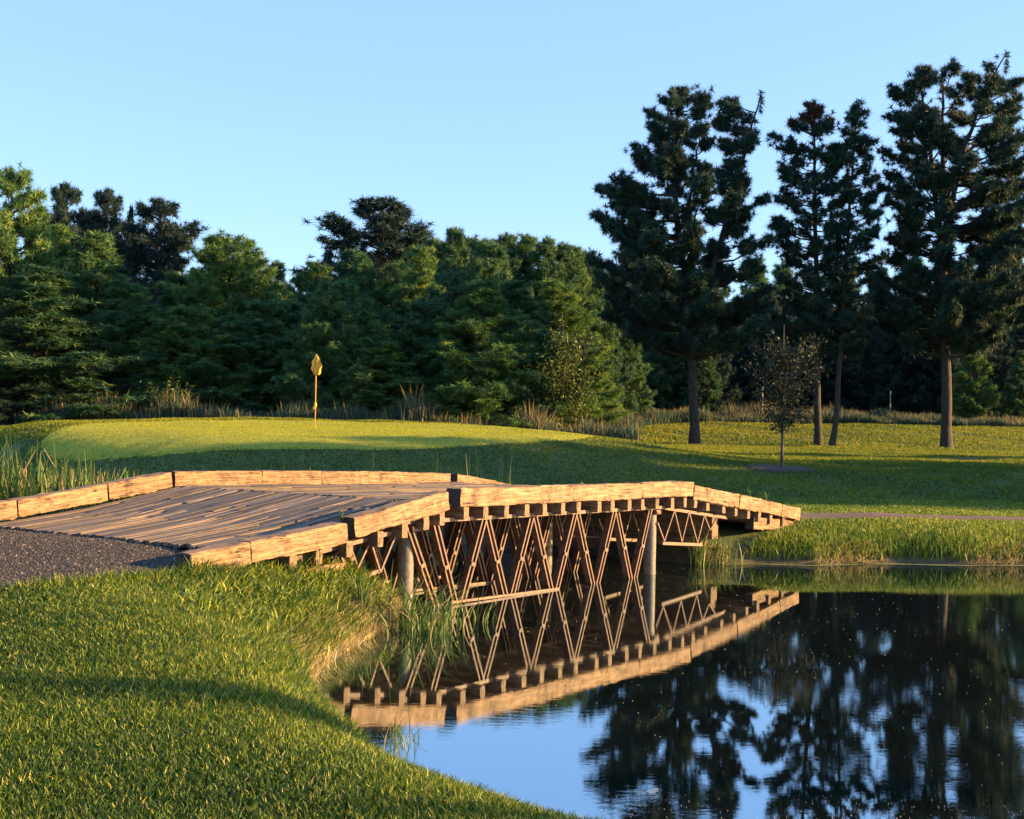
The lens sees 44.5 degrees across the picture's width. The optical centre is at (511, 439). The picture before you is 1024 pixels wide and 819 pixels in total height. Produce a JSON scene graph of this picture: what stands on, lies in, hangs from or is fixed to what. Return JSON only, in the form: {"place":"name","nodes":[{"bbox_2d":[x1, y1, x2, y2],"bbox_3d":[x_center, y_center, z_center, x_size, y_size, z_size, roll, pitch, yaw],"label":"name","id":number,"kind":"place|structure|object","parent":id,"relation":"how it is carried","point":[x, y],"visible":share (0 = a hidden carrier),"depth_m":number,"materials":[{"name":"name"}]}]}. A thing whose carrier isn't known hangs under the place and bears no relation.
{"place":"outdoors","nodes":[
{"label":"outdoors","id":0,"kind":"place"},
{"bbox_2d":[0,598,397,755],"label":"lawn grass","id":1,"kind":"structure","parent":0,"point":[254,671],"depth_m":9.54,"materials":[{"name":"green plant"}]},
{"bbox_2d":[0,381,645,440],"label":"meadow grass","id":2,"kind":"structure","parent":0,"point":[416,410],"depth_m":58.40,"materials":[{"name":"green plant"}]},
{"bbox_2d":[0,418,1023,818],"bbox_3d":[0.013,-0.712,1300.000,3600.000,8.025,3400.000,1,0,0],"label":"ground","id":3,"kind":"structure","parent":0,"point":[738,536],"depth_m":36.00,"materials":[{"name":"green plant"}]},
{"bbox_2d":[0,319,66,422],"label":"dark pine","id":4,"kind":"object","parent":3,"relation":"on","point":[6,393],"visible":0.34,"depth_m":58.89,"materials":[{"name":"green plant"}]},
{"bbox_2d":[0,161,88,402],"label":"white pine","id":5,"kind":"object","parent":3,"relation":"on","point":[37,247],"visible":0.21,"depth_m":62.39,"materials":[{"name":"green plant"}]},
{"bbox_2d":[23,222,94,350],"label":"white pine","id":6,"kind":"object","parent":3,"relation":"on","point":[64,235],"visible":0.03,"depth_m":69.51,"materials":[{"name":"green plant"}]},
{"bbox_2d":[24,180,99,286],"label":"dark pine","id":7,"kind":"object","parent":3,"relation":"on","point":[61,214],"visible":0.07,"depth_m":89.29,"materials":[{"name":"green plant"}]},
{"bbox_2d":[0,433,158,521],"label":"cattails","id":8,"kind":"object","parent":3,"relation":"on","point":[9,489],"visible":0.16,"depth_m":22.06,"materials":[{"name":"green plant"}]},
{"bbox_2d":[0,261,168,422],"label":"white pine","id":9,"kind":"object","parent":3,"relation":"on","point":[67,333],"visible":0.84,"depth_m":59.26,"materials":[{"name":"green plant"}]},
{"bbox_2d":[73,187,129,301],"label":"dark pine","id":10,"kind":"object","parent":3,"relation":"on","point":[109,204],"visible":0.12,"depth_m":91.16,"materials":[{"name":"green plant"}]},
{"bbox_2d":[56,229,150,351],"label":"white pine","id":11,"kind":"object","parent":3,"relation":"on","point":[104,260],"visible":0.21,"depth_m":68.24,"materials":[{"name":"green plant"}]},
{"bbox_2d":[67,278,184,398],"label":"white pine","id":12,"kind":"object","parent":3,"relation":"on","point":[128,295],"visible":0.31,"depth_m":65.28,"materials":[{"name":"green plant"}]},
{"bbox_2d":[121,203,135,276],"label":"dark pine","id":13,"kind":"object","parent":3,"relation":"on","point":[130,213],"visible":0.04,"depth_m":89.86,"materials":[{"name":"green plant"}]},
{"bbox_2d":[0,529,259,591],"bbox_3d":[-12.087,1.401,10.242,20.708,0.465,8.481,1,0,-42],"label":"gravel path","id":14,"kind":"structure","parent":3,"relation":"on","point":[71,559],"depth_m":14.51,"materials":[{"name":"grey gravel"}]},
{"bbox_2d":[110,339,197,402],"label":"white pine","id":15,"kind":"object","parent":3,"relation":"on","point":[150,370],"visible":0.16,"depth_m":63.09,"materials":[{"name":"green plant"}]},
{"bbox_2d":[102,196,211,341],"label":"dark pine","id":16,"kind":"object","parent":3,"relation":"on","point":[162,253],"visible":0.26,"depth_m":88.45,"materials":[{"name":"green plant"}]},
{"bbox_2d":[144,270,193,364],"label":"white pine","id":17,"kind":"object","parent":3,"relation":"on","point":[172,278],"visible":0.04,"depth_m":71.48,"materials":[{"name":"green plant"}]},
{"bbox_2d":[138,376,203,408],"bbox_3d":[-16.419,-1.827,59.790,2.994,2.523,3.072,1,0,0],"label":"shrub","id":18,"kind":"object","parent":3,"relation":"on","point":[161,391],"visible":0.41,"depth_m":59.55,"materials":[{"name":"green plant"}]},
{"bbox_2d":[0,555,372,674],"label":"lawn grass","id":19,"kind":"structure","parent":3,"relation":"on","point":[132,588],"depth_m":12.75,"materials":[{"name":"green plant"}]},
{"bbox_2d":[107,302,266,409],"bbox_3d":[-16.701,-3.983,64.941,9.322,6.514,8.444,1,0,24],"label":"white pine","id":20,"kind":"object","parent":3,"relation":"on","point":[195,330],"visible":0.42,"depth_m":63.48,"materials":[{"name":"green plant"}]},
{"bbox_2d":[181,255,227,317],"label":"white pine","id":21,"kind":"object","parent":3,"relation":"on","point":[189,277],"depth_m":75.34,"materials":[{"name":"green plant"}]},
{"bbox_2d":[143,227,298,374],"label":"white pine","id":22,"kind":"object","parent":3,"relation":"on","point":[215,282],"visible":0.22,"depth_m":68.68,"materials":[{"name":"green plant"}]},
{"bbox_2d":[174,319,287,415],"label":"white pine","id":23,"kind":"object","parent":3,"relation":"on","point":[239,351],"visible":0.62,"depth_m":62.72,"materials":[{"name":"green plant"}]},
{"bbox_2d":[206,298,334,412],"bbox_3d":[-12.997,-4.185,65.944,9.071,6.879,8.217,1,0,27],"label":"white pine","id":24,"kind":"object","parent":3,"relation":"on","point":[261,318],"visible":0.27,"depth_m":64.39,"materials":[{"name":"green plant"}]},
{"bbox_2d":[263,260,293,301],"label":"white pine","id":25,"kind":"object","parent":3,"relation":"on","point":[280,267],"visible":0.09,"depth_m":75.69,"materials":[{"name":"green plant"}]},
{"bbox_2d":[150,553,407,648],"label":"bank grass","id":26,"kind":"structure","parent":3,"relation":"on","point":[221,582],"depth_m":14.02,"materials":[{"name":"green plant"}]},
{"bbox_2d":[252,298,329,395],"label":"white pine","id":27,"kind":"object","parent":3,"relation":"on","point":[295,306],"visible":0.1,"depth_m":66.54,"materials":[{"name":"green plant"}]},
{"bbox_2d":[286,272,308,309],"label":"white pine","id":28,"kind":"object","parent":3,"relation":"on","point":[297,281],"visible":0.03,"depth_m":77.67,"materials":[{"name":"green plant"}]},
{"bbox_2d":[0,689,607,818],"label":"lawn grass","id":29,"kind":"structure","parent":3,"relation":"on","point":[328,750],"depth_m":6.63,"materials":[{"name":"green plant"}]},
{"bbox_2d":[27,419,599,462],"bbox_3d":[-6.512,0.234,45.000,20.000,2.027,15.000,1,0,0],"label":"putting green","id":30,"kind":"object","parent":3,"relation":"on","point":[123,454],"visible":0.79,"depth_m":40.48,"materials":[{"name":"green plant"}]},
{"bbox_2d":[311,354,321,420],"bbox_3d":[-7.235,-1.765,46.200,0.409,2.812,0.155,1,0,0],"label":"flagstick","id":31,"kind":"object","parent":30,"relation":"on","point":[316,367],"visible":0.98,"depth_m":46.19,"materials":[{"name":"yellow fabric"}]},
{"bbox_2d":[298,547,336,579],"bbox_3d":[-2.608,1.502,15.667,0.547,0.565,1.076,1,0,40],"label":"reed clump","id":32,"kind":"object","parent":3,"relation":"on","point":[307,561],"visible":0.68,"depth_m":15.70,"materials":[{"name":"green plant"}]},
{"bbox_2d":[294,258,346,323],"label":"white pine","id":33,"kind":"object","parent":3,"relation":"on","point":[316,272],"visible":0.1,"depth_m":74.61,"materials":[{"name":"green plant"}]},
{"bbox_2d":[319,246,335,282],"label":"dark pine","id":34,"kind":"object","parent":3,"relation":"on","point":[327,255],"visible":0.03,"depth_m":85.77,"materials":[{"name":"green plant"}]},
{"bbox_2d":[262,277,405,414],"bbox_3d":[-8.793,-4.357,63.026,7.502,7.948,8.282,1,0,-28],"label":"white pine","id":35,"kind":"object","parent":3,"relation":"on","point":[347,333],"visible":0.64,"depth_m":61.54,"materials":[{"name":"green plant"}]},
{"bbox_2d":[268,579,420,679],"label":"dry grass","id":36,"kind":"structure","parent":3,"relation":"on","point":[353,637],"depth_m":14.26,"materials":[{"name":"plant"}]},
{"bbox_2d":[331,248,377,306],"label":"white pine","id":37,"kind":"object","parent":3,"relation":"on","point":[346,257],"visible":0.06,"depth_m":77.43,"materials":[{"name":"green plant"}]},
{"bbox_2d":[333,251,387,336],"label":"white pine","id":38,"kind":"object","parent":3,"relation":"on","point":[368,280],"visible":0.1,"depth_m":71.65,"materials":[{"name":"green plant"}]},
{"bbox_2d":[287,195,447,306],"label":"dark pine","id":39,"kind":"object","parent":3,"relation":"on","point":[388,228],"visible":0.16,"depth_m":85.73,"materials":[{"name":"green plant"}]},
{"bbox_2d":[326,340,437,419],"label":"white pine","id":40,"kind":"object","parent":3,"relation":"on","point":[384,360],"visible":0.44,"depth_m":60.76,"materials":[{"name":"green plant"}]},
{"bbox_2d":[270,451,512,539],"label":"rushes","id":41,"kind":"object","parent":3,"relation":"on","point":[437,460],"visible":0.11,"depth_m":27.79,"materials":[{"name":"green plant"}]},
{"bbox_2d":[366,258,426,339],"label":"white pine","id":42,"kind":"object","parent":3,"relation":"on","point":[394,267],"visible":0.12,"depth_m":71.08,"materials":[{"name":"green plant"}]},
{"bbox_2d":[0,470,800,608],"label":"timber bridge","id":43,"kind":"structure","parent":3,"relation":"on","point":[284,517],"depth_m":19.69,"materials":[{"name":"brown wood"}]},
{"bbox_2d":[374,243,445,368],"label":"white pine","id":44,"kind":"object","parent":3,"relation":"on","point":[421,276],"visible":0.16,"depth_m":69.38,"materials":[{"name":"green plant"}]},
{"bbox_2d":[368,298,473,414],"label":"white pine","id":45,"kind":"object","parent":3,"relation":"on","point":[408,331],"visible":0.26,"depth_m":62.79,"materials":[{"name":"green plant"}]},
{"bbox_2d":[424,238,447,274],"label":"white pine","id":46,"kind":"object","parent":3,"relation":"on","point":[432,242],"visible":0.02,"depth_m":79.56,"materials":[{"name":"green plant"}]},
{"bbox_2d":[429,225,472,296],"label":"white pine","id":47,"kind":"object","parent":3,"relation":"on","point":[456,249],"visible":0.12,"depth_m":75.61,"materials":[{"name":"green plant"}]},
{"bbox_2d":[403,267,504,383],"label":"white pine","id":48,"kind":"object","parent":3,"relation":"on","point":[451,279],"visible":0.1,"depth_m":65.28,"materials":[{"name":"green plant"}]},
{"bbox_2d":[401,276,544,428],"bbox_3d":[-1.750,-4.090,62.117,8.005,8.075,9.444,1,0,14],"label":"white pine","id":49,"kind":"object","parent":3,"relation":"on","point":[480,395],"visible":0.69,"depth_m":60.35,"materials":[{"name":"green plant"}]},
{"bbox_2d":[464,234,492,275],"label":"white pine","id":50,"kind":"object","parent":3,"relation":"on","point":[471,241],"visible":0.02,"depth_m":78.64,"materials":[{"name":"green plant"}]},
{"bbox_2d":[453,237,533,333],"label":"white pine","id":51,"kind":"object","parent":3,"relation":"on","point":[483,266],"visible":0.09,"depth_m":73.47,"materials":[{"name":"green plant"}]},
{"bbox_2d":[0,416,1023,466],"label":"lawn grass","id":52,"kind":"structure","parent":3,"relation":"on","point":[858,455],"depth_m":49.03,"materials":[{"name":"green plant"}]},
{"bbox_2d":[488,230,538,315],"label":"white pine","id":53,"kind":"object","parent":3,"relation":"on","point":[509,241],"visible":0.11,"depth_m":77.50,"materials":[{"name":"green plant"}]},
{"bbox_2d":[512,231,539,296],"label":"white pine","id":54,"kind":"object","parent":3,"relation":"on","point":[527,244],"visible":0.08,"depth_m":79.36,"materials":[{"name":"green plant"}]},
{"bbox_2d":[466,317,589,425],"bbox_3d":[0.660,-2.987,62.030,6.376,6.360,7.039,1,0,38],"label":"white pine","id":55,"kind":"object","parent":3,"relation":"on","point":[521,388],"visible":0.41,"depth_m":60.52,"materials":[{"name":"green plant"}]},
{"bbox_2d":[487,277,588,421],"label":"white pine","id":56,"kind":"object","parent":3,"relation":"on","point":[515,291],"visible":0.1,"depth_m":67.42,"materials":[{"name":"green plant"}]},
{"bbox_2d":[518,234,578,329],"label":"white pine","id":57,"kind":"object","parent":3,"relation":"on","point":[547,268],"visible":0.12,"depth_m":77.49,"materials":[{"name":"green plant"}]},
{"bbox_2d":[514,313,606,428],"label":"leafy tree","id":58,"kind":"object","parent":3,"relation":"on","point":[561,354],"visible":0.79,"depth_m":60.38,"materials":[{"name":"green plant"}]},
{"bbox_2d":[506,278,631,423],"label":"white pine","id":59,"kind":"object","parent":3,"relation":"on","point":[553,292],"visible":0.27,"depth_m":71.29,"materials":[{"name":"green plant"}]},
{"bbox_2d":[536,241,623,402],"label":"white pine","id":60,"kind":"object","parent":3,"relation":"on","point":[565,252],"visible":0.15,"depth_m":78.30,"materials":[{"name":"green plant"}]},
{"bbox_2d":[568,244,619,413],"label":"white pine","id":61,"kind":"object","parent":3,"relation":"on","point":[579,257],"visible":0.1,"depth_m":79.36,"materials":[{"name":"green plant"}]},
{"bbox_2d":[581,245,639,413],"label":"white pine","id":62,"kind":"object","parent":3,"relation":"on","point":[610,334],"visible":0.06,"depth_m":80.64,"materials":[{"name":"green plant"}]},
{"bbox_2d":[616,330,658,412],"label":"white pine","id":63,"kind":"object","parent":3,"relation":"on","point":[637,382],"visible":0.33,"depth_m":85.41,"materials":[{"name":"green plant"}]},
{"bbox_2d":[622,342,684,405],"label":"dark pine","id":64,"kind":"object","parent":3,"relation":"on","point":[654,388],"visible":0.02,"depth_m":99.09,"materials":[{"name":"green plant"}]},
{"bbox_2d":[629,323,688,410],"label":"white pine","id":65,"kind":"object","parent":3,"relation":"on","point":[657,376],"visible":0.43,"depth_m":93.04,"materials":[{"name":"green plant"}]},
{"bbox_2d":[584,81,776,443],"bbox_3d":[8.833,-9.132,64.968,10.188,19.242,9.651,1,0,0],"label":"red pine","id":66,"kind":"object","parent":3,"relation":"on","point":[653,296],"visible":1,"depth_m":63.17,"materials":[{"name":"green plant"}]},
{"bbox_2d":[679,353,723,412],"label":"white pine","id":67,"kind":"object","parent":3,"relation":"on","point":[710,394],"visible":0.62,"depth_m":88.49,"materials":[{"name":"green plant"}]},
{"bbox_2d":[685,525,725,566],"bbox_3d":[3.821,2.050,24.584,0.934,0.938,1.189,1,0,0],"label":"grass tuft","id":68,"kind":"object","parent":3,"relation":"on","point":[701,560],"visible":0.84,"depth_m":24.73,"materials":[{"name":"green plant"}]},
{"bbox_2d":[669,305,744,407],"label":"dark pine","id":69,"kind":"object","parent":3,"relation":"on","point":[724,367],"visible":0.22,"depth_m":92.50,"materials":[{"name":"green plant"}]},
{"bbox_2d":[706,532,744,564],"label":"grass tuft","id":70,"kind":"object","parent":3,"relation":"on","point":[735,556],"visible":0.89,"depth_m":24.95,"materials":[{"name":"green plant"}]},
{"bbox_2d":[715,260,750,354],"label":"white pine","id":71,"kind":"object","parent":3,"relation":"on","point":[728,291],"visible":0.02,"depth_m":140.49,"materials":[{"name":"green plant"}]},
{"bbox_2d":[721,330,780,407],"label":"dark pine","id":72,"kind":"object","parent":3,"relation":"on","point":[740,373],"visible":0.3,"depth_m":96.78,"materials":[{"name":"green plant"}]},
{"bbox_2d":[732,255,788,388],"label":"white pine","id":73,"kind":"object","parent":3,"relation":"on","point":[758,278],"visible":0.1,"depth_m":136.74,"materials":[{"name":"green plant"}]},
{"bbox_2d":[740,291,803,407],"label":"dark pine","id":74,"kind":"object","parent":3,"relation":"on","point":[779,332],"visible":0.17,"depth_m":100.15,"materials":[{"name":"green plant"}]},
{"bbox_2d":[763,261,795,361],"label":"white pine","id":75,"kind":"object","parent":3,"relation":"on","point":[775,273],"visible":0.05,"depth_m":140.68,"materials":[{"name":"green plant"}]},
{"bbox_2d":[744,464,816,472],"bbox_3d":[8.603,0.921,39.948,2.437,0.264,2.400,1,0,0],"label":"mulch ring","id":76,"kind":"object","parent":3,"relation":"on","point":[774,468],"visible":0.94,"depth_m":39.48,"materials":[{"name":"brown soil"}]},
{"bbox_2d":[739,329,833,466],"bbox_3d":[8.637,-1.360,39.883,2.702,4.701,3.100,1,0,-30],"label":"young tree","id":77,"kind":"object","parent":3,"relation":"on","point":[784,364],"visible":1,"depth_m":39.78,"materials":[{"name":"green plant"}]},
{"bbox_2d":[764,99,857,445],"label":"red pine","id":78,"kind":"object","parent":3,"relation":"on","point":[783,229],"visible":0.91,"depth_m":65.45,"materials":[{"name":"green plant"}]},
{"bbox_2d":[774,321,855,410],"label":"dark pine","id":79,"kind":"object","parent":3,"relation":"on","point":[827,393],"visible":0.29,"depth_m":97.90,"materials":[{"name":"green plant"}]},
{"bbox_2d":[637,421,1023,451],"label":"lawn grass","id":80,"kind":"structure","parent":3,"relation":"on","point":[917,428],"depth_m":71.52,"materials":[{"name":"green plant"}]},
{"bbox_2d":[835,277,862,389],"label":"white pine","id":81,"kind":"object","parent":3,"relation":"on","point":[855,289],"visible":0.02,"depth_m":133.25,"materials":[{"name":"green plant"}]},
{"bbox_2d":[810,97,890,445],"bbox_3d":[17.575,-8.583,64.838,4.523,18.520,4.072,1,0,0],"label":"red pine","id":82,"kind":"object","parent":3,"relation":"on","point":[860,331],"visible":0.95,"depth_m":64.52,"materials":[{"name":"green plant"}]},
{"bbox_2d":[822,299,881,410],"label":"dark pine","id":83,"kind":"object","parent":3,"relation":"on","point":[844,362],"visible":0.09,"depth_m":99.66,"materials":[{"name":"green plant"}]},
{"bbox_2d":[687,539,1023,564],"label":"grass","id":84,"kind":"structure","parent":3,"relation":"on","point":[847,551],"depth_m":25.55,"materials":[{"name":"green plant"}]},
{"bbox_2d":[840,317,914,413],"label":"dark pine","id":85,"kind":"object","parent":3,"relation":"on","point":[864,374],"visible":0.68,"depth_m":96.26,"materials":[{"name":"green plant"}]},
{"bbox_2d":[858,306,939,414],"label":"dark pine","id":86,"kind":"object","parent":3,"relation":"on","point":[908,386],"visible":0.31,"depth_m":96.10,"materials":[{"name":"green plant"}]},
{"bbox_2d":[800,512,1023,520],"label":"path","id":87,"kind":"structure","parent":3,"relation":"on","point":[803,516],"depth_m":28.56,"materials":[{"name":"grey gravel"}]},
{"bbox_2d":[866,49,1023,448],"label":"red pine","id":88,"kind":"object","parent":3,"relation":"on","point":[972,298],"visible":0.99,"depth_m":63.55,"materials":[{"name":"green plant"}]},
{"bbox_2d":[906,308,989,415],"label":"dark pine","id":89,"kind":"object","parent":3,"relation":"on","point":[935,386],"visible":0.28,"depth_m":94.78,"materials":[{"name":"green plant"}]},
{"bbox_2d":[951,352,1003,418],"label":"white pine","id":90,"kind":"object","parent":3,"relation":"on","point":[966,405],"visible":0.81,"depth_m":88.44,"materials":[{"name":"green plant"}]},
{"bbox_2d":[956,333,1016,414],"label":"dark pine","id":91,"kind":"object","parent":3,"relation":"on","point":[999,367],"visible":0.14,"depth_m":95.15,"materials":[{"name":"green plant"}]},
{"bbox_2d":[995,325,1023,406],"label":"dark pine","id":92,"kind":"object","parent":3,"relation":"on","point":[1018,338],"visible":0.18,"depth_m":96.95,"materials":[{"name":"green plant"}]},
{"bbox_2d":[997,349,1023,417],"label":"white pine","id":93,"kind":"object","parent":3,"relation":"on","point":[1014,400],"visible":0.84,"depth_m":88.61,"materials":[{"name":"green plant"}]},
{"bbox_2d":[0,0,1023,314],"label":"sky","id":94,"kind":"structure","parent":0,"point":[258,118],"materials":[{"name":"blue"}]},
{"bbox_2d":[314,540,1023,818],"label":"water","id":95,"kind":"structure","parent":0,"point":[716,732],"depth_m":12.09,"materials":[{"name":"blue liquid"}]},
{"bbox_2d":[336,560,395,634],"bbox_3d":[-1.768,1.976,15.540,0.852,0.885,0.774,1,0,20],"label":"reed clump","id":96,"kind":"object","parent":95,"relation":"on","point":[363,592],"visible":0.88,"depth_m":15.48,"materials":[{"name":"green plant"}]},
{"bbox_2d":[376,708,425,756],"bbox_3d":[-0.867,2.325,9.868,0.455,0.220,1.103,1,0,0],"label":"grass tuft","id":97,"kind":"object","parent":95,"relation":"in","point":[397,733],"visible":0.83,"depth_m":9.82,"materials":[{"name":"green plant"}]},
{"bbox_2d":[368,563,464,631],"bbox_3d":[-1.165,1.956,15.786,1.362,0.947,1.719,1,0,0],"label":"reed clump","id":98,"kind":"object","parent":95,"relation":"on","point":[408,621],"visible":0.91,"depth_m":15.67,"materials":[{"name":"green plant"}]},
{"bbox_2d":[405,601,468,637],"bbox_3d":[-0.918,2.205,15.282,0.916,0.457,0.627,1,0,0],"label":"reed clump","id":99,"kind":"object","parent":95,"relation":"on","point":[427,631],"visible":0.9,"depth_m":15.29,"materials":[{"name":"green plant"}]},
{"bbox_2d":[413,580,492,626],"bbox_3d":[-0.700,2.109,16.071,1.031,0.658,1.178,1,0,21],"label":"reed clump","id":100,"kind":"object","parent":95,"relation":"on","point":[451,615],"visible":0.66,"depth_m":16.06,"materials":[{"name":"green plant"}]},
{"bbox_2d":[463,594,497,622],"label":"reed clump","id":101,"kind":"object","parent":95,"relation":"on","point":[484,613],"visible":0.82,"depth_m":16.50,"materials":[{"name":"green plant"}]},
{"bbox_2d":[432,571,1017,818],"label":"pollen specks","id":102,"kind":"object","parent":95,"relation":"on","point":[764,684],"visible":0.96,"depth_m":8.59,"materials":[{"name":"beige"}]},
{"bbox_2d":[721,564,1023,565],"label":"duckweed","id":103,"kind":"object","parent":95,"relation":"on","point":[880,564],"visible":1,"depth_m":25.44,"materials":[{"name":"green plant"}]},
{"bbox_2d":[592,400,1023,428],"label":"meadow grass","id":104,"kind":"structure","parent":0,"point":[735,413],"depth_m":82.25,"materials":[{"name":"plant"}]},
{"bbox_2d":[744,495,1023,561],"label":"lawn grass","id":105,"kind":"structure","parent":0,"point":[824,529],"depth_m":26.54,"materials":[{"name":"green plant"}]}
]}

